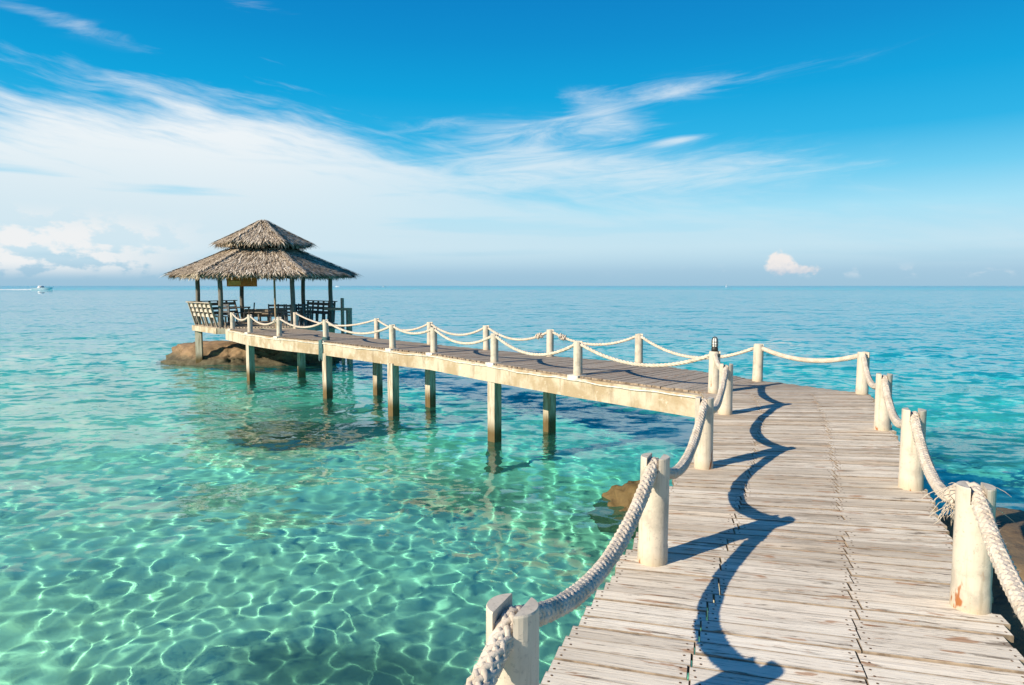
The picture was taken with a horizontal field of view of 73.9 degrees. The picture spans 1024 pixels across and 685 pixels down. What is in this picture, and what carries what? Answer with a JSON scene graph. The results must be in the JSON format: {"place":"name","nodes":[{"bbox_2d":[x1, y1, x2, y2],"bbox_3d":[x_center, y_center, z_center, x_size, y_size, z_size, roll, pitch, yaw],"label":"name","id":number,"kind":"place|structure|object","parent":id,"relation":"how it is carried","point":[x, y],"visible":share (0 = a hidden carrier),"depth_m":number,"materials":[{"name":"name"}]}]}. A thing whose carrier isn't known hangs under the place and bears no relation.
{"place":"outdoors","nodes":[
{"label":"outdoors","id":0,"kind":"place"},
{"bbox_2d":[0,289,30,289],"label":"wake","id":1,"kind":"object","parent":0,"point":[15,289],"visible":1,"depth_m":619.49,"materials":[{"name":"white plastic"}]},
{"bbox_2d":[0,286,1023,684],"bbox_3d":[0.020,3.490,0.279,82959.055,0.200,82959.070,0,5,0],"label":"water","id":2,"kind":"structure","parent":0,"point":[168,524],"depth_m":13.67,"materials":[{"name":"teal liquid"}]},
{"bbox_2d":[31,286,52,289],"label":"motorboat","id":3,"kind":"object","parent":2,"relation":"on","point":[42,288],"visible":0.98,"depth_m":621.10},
{"bbox_2d":[264,350,341,362],"bbox_3d":[-9.719,1.174,31.694,4.005,2.313,3.022,0,5,0],"label":"boulder","id":4,"kind":"object","parent":2,"relation":"in","point":[287,356],"visible":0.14,"depth_m":30.66,"materials":[{"name":"brown stone"}]},
{"bbox_2d":[0,0,1023,285],"label":"sky","id":5,"kind":"structure","parent":0,"point":[411,142],"materials":[{"name":"blue"}]},
{"bbox_3d":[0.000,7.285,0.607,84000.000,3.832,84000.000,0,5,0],"label":"seabed","id":6,"kind":"structure","parent":0,"visible":0},
{"bbox_2d":[161,340,306,365],"bbox_3d":[-12.953,1.591,32.350,8.404,3.421,5.637,1,5,8],"label":"boulder","id":7,"kind":"object","parent":6,"relation":"on","point":[220,352],"visible":0.19,"depth_m":30.68,"materials":[{"name":"brown stone"}]},
{"bbox_2d":[163,219,363,362],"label":"pavilion","id":8,"kind":"structure","parent":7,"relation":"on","point":[261,249],"depth_m":28.86,"materials":[{"name":"beige plant"}]},
{"bbox_2d":[186,301,228,326],"bbox_3d":[-13.000,-1.221,29.008,0.805,1.024,3.012,-4,6,-42],"label":"bench","id":9,"kind":"object","parent":8,"relation":"on","point":[212,316],"visible":0.97,"depth_m":28.70,"materials":[{"name":"beige wood"}]},
{"bbox_2d":[190,300,242,322],"bbox_3d":[-13.514,-1.428,31.490,0.805,1.024,3.012,2,5,18],"label":"bench","id":10,"kind":"object","parent":8,"relation":"on","point":[229,303],"visible":0.37,"depth_m":31.65,"materials":[{"name":"wood"}]},
{"bbox_2d":[223,304,237,323],"bbox_3d":[-12.415,-1.244,29.860,0.460,0.924,0.525,2,5,20],"label":"chair","id":11,"kind":"object","parent":8,"relation":"on","point":[228,308],"visible":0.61,"depth_m":29.62,"materials":[{"name":"brown wood"}]},
{"bbox_2d":[227,307,250,323],"bbox_3d":[-12.350,-1.234,30.754,1.000,0.752,0.700,-2,5,-20],"label":"table","id":12,"kind":"object","parent":8,"relation":"on","point":[239,307],"visible":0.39,"depth_m":30.43,"materials":[{"name":"brown wood"}]},
{"bbox_2d":[227,276,256,286],"bbox_3d":[-11.550,-2.918,29.051,1.280,1.050,0.065,0,5,0],"label":"hanging sign","id":13,"kind":"object","parent":8,"relation":"hanging from","point":[239,282],"visible":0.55,"depth_m":29.05,"materials":[{"name":"brown wood"}]},
{"bbox_2d":[243,303,254,322],"bbox_3d":[-12.210,-1.390,31.608,0.525,0.924,0.460,-2,5,-20],"label":"chair","id":14,"kind":"object","parent":8,"relation":"on","point":[244,313],"visible":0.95,"depth_m":31.46,"materials":[{"name":"brown wood"}]},
{"bbox_2d":[244,309,283,320],"bbox_3d":[-12.102,-1.331,33.092,2.058,0.583,0.795,-1,5,-12],"label":"bench","id":15,"kind":"object","parent":8,"relation":"on","point":[259,313],"visible":0.41,"depth_m":33.20,"materials":[{"name":"brown wood"}]},
{"bbox_2d":[268,304,280,325],"bbox_3d":[-10.243,-1.202,29.360,0.460,0.924,0.525,-1,5,-10],"label":"chair","id":16,"kind":"object","parent":8,"relation":"on","point":[270,315],"visible":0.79,"depth_m":29.12,"materials":[{"name":"brown wood"}]},
{"bbox_2d":[273,278,276,327],"bbox_3d":[-9.774,-1.837,28.062,0.159,2.503,0.099,4,6,37],"label":"pole","id":17,"kind":"object","parent":8,"relation":"attached to","point":[275,309],"visible":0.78,"depth_m":28.04,"materials":[{"name":"brown wood"}]},
{"bbox_2d":[277,304,289,325],"bbox_3d":[-9.761,-1.198,29.311,0.460,0.924,0.525,1,5,15],"label":"chair","id":18,"kind":"object","parent":8,"relation":"on","point":[278,309],"visible":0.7,"depth_m":29.09,"materials":[{"name":"brown wood"}]},
{"bbox_2d":[283,304,300,325],"bbox_3d":[-9.373,-1.170,28.967,0.460,0.924,0.525,3,6,32],"label":"chair","id":19,"kind":"object","parent":8,"relation":"on","point":[284,308],"visible":0.76,"depth_m":28.83,"materials":[{"name":"brown wood"}]},
{"bbox_2d":[285,307,311,324],"bbox_3d":[-9.350,-1.151,29.757,0.700,0.752,1.000,3,5,30],"label":"table","id":20,"kind":"object","parent":8,"relation":"on","point":[309,308],"visible":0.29,"depth_m":29.94,"materials":[{"name":"brown wood"}]},
{"bbox_2d":[295,304,311,325],"bbox_3d":[-8.971,-1.199,29.315,0.460,0.924,0.525,3,5,30],"label":"chair","id":21,"kind":"object","parent":8,"relation":"on","point":[303,314],"visible":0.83,"depth_m":29.12,"materials":[{"name":"brown wood"}]},
{"bbox_2d":[298,304,308,324],"bbox_3d":[-9.196,-1.269,30.157,0.460,0.924,0.525,0,5,-5],"label":"chair","id":22,"kind":"object","parent":8,"relation":"on","point":[307,310],"visible":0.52,"depth_m":29.93,"materials":[{"name":"brown wood"}]},
{"bbox_2d":[304,300,337,322],"bbox_3d":[-9.274,-1.488,32.312,0.605,1.000,3.012,-4,6,-42],"label":"bench","id":23,"kind":"object","parent":8,"relation":"on","point":[317,307],"visible":0.65,"depth_m":32.24,"materials":[{"name":"brown wood"}]},
{"bbox_2d":[324,298,352,363],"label":"boarding steps","id":24,"kind":"structure","parent":8,"relation":"attached to","point":[342,309],"depth_m":30.62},
{"bbox_2d":[602,480,639,510],"bbox_3d":[2.212,3.122,11.017,1.927,1.728,1.927,-2,5,-22],"label":"sunken rock","id":25,"kind":"object","parent":6,"relation":"on","point":[618,495],"visible":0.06,"depth_m":11.09,"materials":[{"name":"brown stone"}]},
{"bbox_2d":[225,328,1023,684],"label":"jetty","id":26,"kind":"object","parent":6,"relation":"on","point":[809,544],"visible":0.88,"depth_m":4.36,"materials":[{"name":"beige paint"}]},
{"bbox_2d":[230,312,234,328],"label":"railing post","id":27,"kind":"object","parent":26,"relation":"on","point":[232,321],"visible":0.92,"depth_m":26.96,"materials":[{"name":"beige paint"}]},
{"bbox_2d":[247,314,252,331],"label":"railing post","id":28,"kind":"object","parent":26,"relation":"on","point":[249,324],"visible":0.99,"depth_m":24.85,"materials":[{"name":"beige paint"}]},
{"bbox_2d":[276,317,281,335],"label":"railing post","id":29,"kind":"object","parent":26,"relation":"on","point":[279,326],"visible":0.98,"depth_m":22.87,"materials":[{"name":"beige paint"}]},
{"bbox_2d":[293,312,297,328],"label":"railing post","id":30,"kind":"object","parent":26,"relation":"on","point":[295,319],"visible":0.78,"depth_m":27.02,"materials":[{"name":"beige paint"}]},
{"bbox_2d":[318,337,329,360],"bbox_3d":[-5.833,0.195,21.204,0.245,0.765,0.343,4,7,43],"label":"tie cloth","id":31,"kind":"object","parent":26,"relation":"attached to","point":[320,345],"visible":1,"depth_m":21.09,"materials":[{"name":"fabric"}]},
{"bbox_2d":[323,319,328,336],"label":"railing post","id":32,"kind":"object","parent":26,"relation":"on","point":[325,329],"visible":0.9,"depth_m":21.12,"materials":[{"name":"beige paint"}]},
{"bbox_2d":[232,313,708,366],"bbox_3d":[-3.893,-0.332,18.960,0.622,0.398,21.676,-4,6,-42],"label":"railing rope","id":33,"kind":"object","parent":32,"relation":"attached to","point":[700,358],"visible":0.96,"depth_m":14.47,"materials":[{"name":"white fabric"}]},
{"bbox_2d":[374,318,379,338],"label":"railing post","id":34,"kind":"object","parent":26,"relation":"on","point":[376,328],"visible":0.88,"depth_m":21.94,"materials":[{"name":"beige paint"}]},
{"bbox_2d":[389,324,395,347],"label":"railing post","id":35,"kind":"object","parent":26,"relation":"on","point":[392,337],"visible":0.97,"depth_m":18.44,"materials":[{"name":"beige paint"}]},
{"bbox_2d":[427,322,432,344],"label":"railing post","id":36,"kind":"object","parent":26,"relation":"on","point":[428,333],"visible":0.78,"depth_m":19.73,"materials":[{"name":"beige paint"}]},
{"bbox_2d":[430,327,436,352],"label":"railing post","id":37,"kind":"object","parent":26,"relation":"on","point":[433,341],"visible":0.9,"depth_m":17.24,"materials":[{"name":"beige paint"}]},
{"bbox_2d":[483,325,489,349],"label":"railing post","id":38,"kind":"object","parent":26,"relation":"on","point":[486,344],"visible":0.9,"depth_m":18.03,"materials":[{"name":"beige paint"}]},
{"bbox_2d":[490,333,498,362],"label":"railing post","id":39,"kind":"object","parent":26,"relation":"on","point":[494,358],"visible":0.88,"depth_m":15.01,"materials":[{"name":"beige paint"}]},
{"bbox_2d":[486,593,538,684],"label":"railing post","id":40,"kind":"object","parent":26,"relation":"on","point":[521,666],"visible":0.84,"depth_m":2.15,"materials":[{"name":"beige paint"}]},
{"bbox_2d":[546,329,553,356],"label":"railing post","id":41,"kind":"object","parent":26,"relation":"on","point":[550,342],"visible":0.84,"depth_m":16.35,"materials":[{"name":"beige paint"}]},
{"bbox_2d":[573,341,582,374],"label":"railing post","id":42,"kind":"object","parent":26,"relation":"on","point":[577,359],"visible":0.94,"depth_m":12.91,"materials":[{"name":"beige paint"}]},
{"bbox_2d":[635,334,642,362],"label":"railing post","id":43,"kind":"object","parent":26,"relation":"on","point":[638,349],"visible":0.94,"depth_m":14.87,"materials":[{"name":"beige paint"}]},
{"bbox_2d":[637,453,669,566],"bbox_3d":[0.874,1.039,4.192,0.185,0.692,0.185,3,5,23],"label":"railing post","id":44,"kind":"object","parent":26,"relation":"on","point":[652,550],"visible":0.85,"depth_m":4.12,"materials":[{"name":"beige paint"}]},
{"bbox_2d":[466,353,728,684],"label":"railing rope","id":45,"kind":"object","parent":44,"relation":"hanging from","point":[492,660],"visible":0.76,"depth_m":2.99,"materials":[{"name":"white fabric"}]},
{"bbox_2d":[694,396,713,469],"bbox_3d":[1.799,0.858,6.377,0.176,0.691,0.176,1,4,22],"label":"railing post","id":46,"kind":"object","parent":26,"relation":"on","point":[703,458],"visible":0.83,"depth_m":6.31,"materials":[{"name":"beige paint"}]},
{"bbox_2d":[708,351,720,393],"bbox_3d":[3.221,0.484,10.834,0.181,0.695,0.181,-5,7,-42],"label":"railing post","id":47,"kind":"object","parent":26,"relation":"on","point":[713,380],"visible":0.74,"depth_m":10.77,"materials":[{"name":"beige paint"}]},
{"bbox_2d":[711,337,717,351],"bbox_3d":[3.220,0.024,10.799,0.105,0.239,0.105,0,5,0],"label":"deck lamp","id":48,"kind":"object","parent":47,"relation":"on","point":[714,346],"visible":1,"depth_m":10.77,"materials":[{"name":"glass"}]},
{"bbox_2d":[718,363,732,414],"bbox_3d":[2.839,0.631,9.041,0.186,0.700,0.186,2,6,18],"label":"railing post","id":49,"kind":"object","parent":26,"relation":"on","point":[726,407],"visible":0.74,"depth_m":8.97,"materials":[{"name":"beige paint"}]},
{"bbox_2d":[752,344,763,381],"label":"railing post","id":50,"kind":"object","parent":26,"relation":"on","point":[757,372],"visible":0.91,"depth_m":12.10,"materials":[{"name":"beige paint"}]},
{"bbox_2d":[295,312,753,359],"bbox_3d":[-1.950,-0.393,19.759,0.701,0.406,19.863,-4,6,-41],"label":"railing rope","id":51,"kind":"object","parent":50,"relation":"attached to","point":[561,336],"visible":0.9,"depth_m":16.24,"materials":[{"name":"white fabric"}]},
{"bbox_2d":[855,352,869,394],"bbox_3d":[5.532,0.494,10.729,0.185,0.692,0.185,-1,5,-10],"label":"railing post","id":52,"kind":"object","parent":26,"relation":"on","point":[862,387],"visible":0.85,"depth_m":10.67,"materials":[{"name":"beige paint"}]},
{"bbox_2d":[873,373,892,430],"bbox_3d":[4.378,0.716,8.024,0.183,0.701,0.183,2,6,23],"label":"railing post","id":53,"kind":"object","parent":26,"relation":"on","point":[882,421],"visible":0.81,"depth_m":7.97,"materials":[{"name":"beige paint"}]},
{"bbox_2d":[898,407,926,490],"bbox_3d":[3.370,0.908,5.726,0.191,0.699,0.190,2,5,24],"label":"railing post","id":54,"kind":"object","parent":26,"relation":"on","point":[911,475],"visible":0.85,"depth_m":5.67,"materials":[{"name":"beige paint"}]},
{"bbox_2d":[949,481,996,614],"bbox_3d":[2.427,1.090,3.582,0.186,0.692,0.186,2,5,24],"label":"railing post","id":55,"kind":"object","parent":26,"relation":"on","point":[971,580],"visible":0.88,"depth_m":3.52,"materials":[{"name":"beige paint"}]},
{"bbox_2d":[762,346,1023,628],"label":"railing rope","id":56,"kind":"object","parent":55,"relation":"attached to","point":[1007,573],"visible":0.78,"depth_m":3.73,"materials":[{"name":"white fabric"}]},
{"bbox_2d":[939,507,1023,656],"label":"shore rock","id":57,"kind":"object","parent":6,"relation":"on","point":[1012,533],"visible":0.12,"depth_m":5.95,"materials":[{"name":"stone"}]}
]}

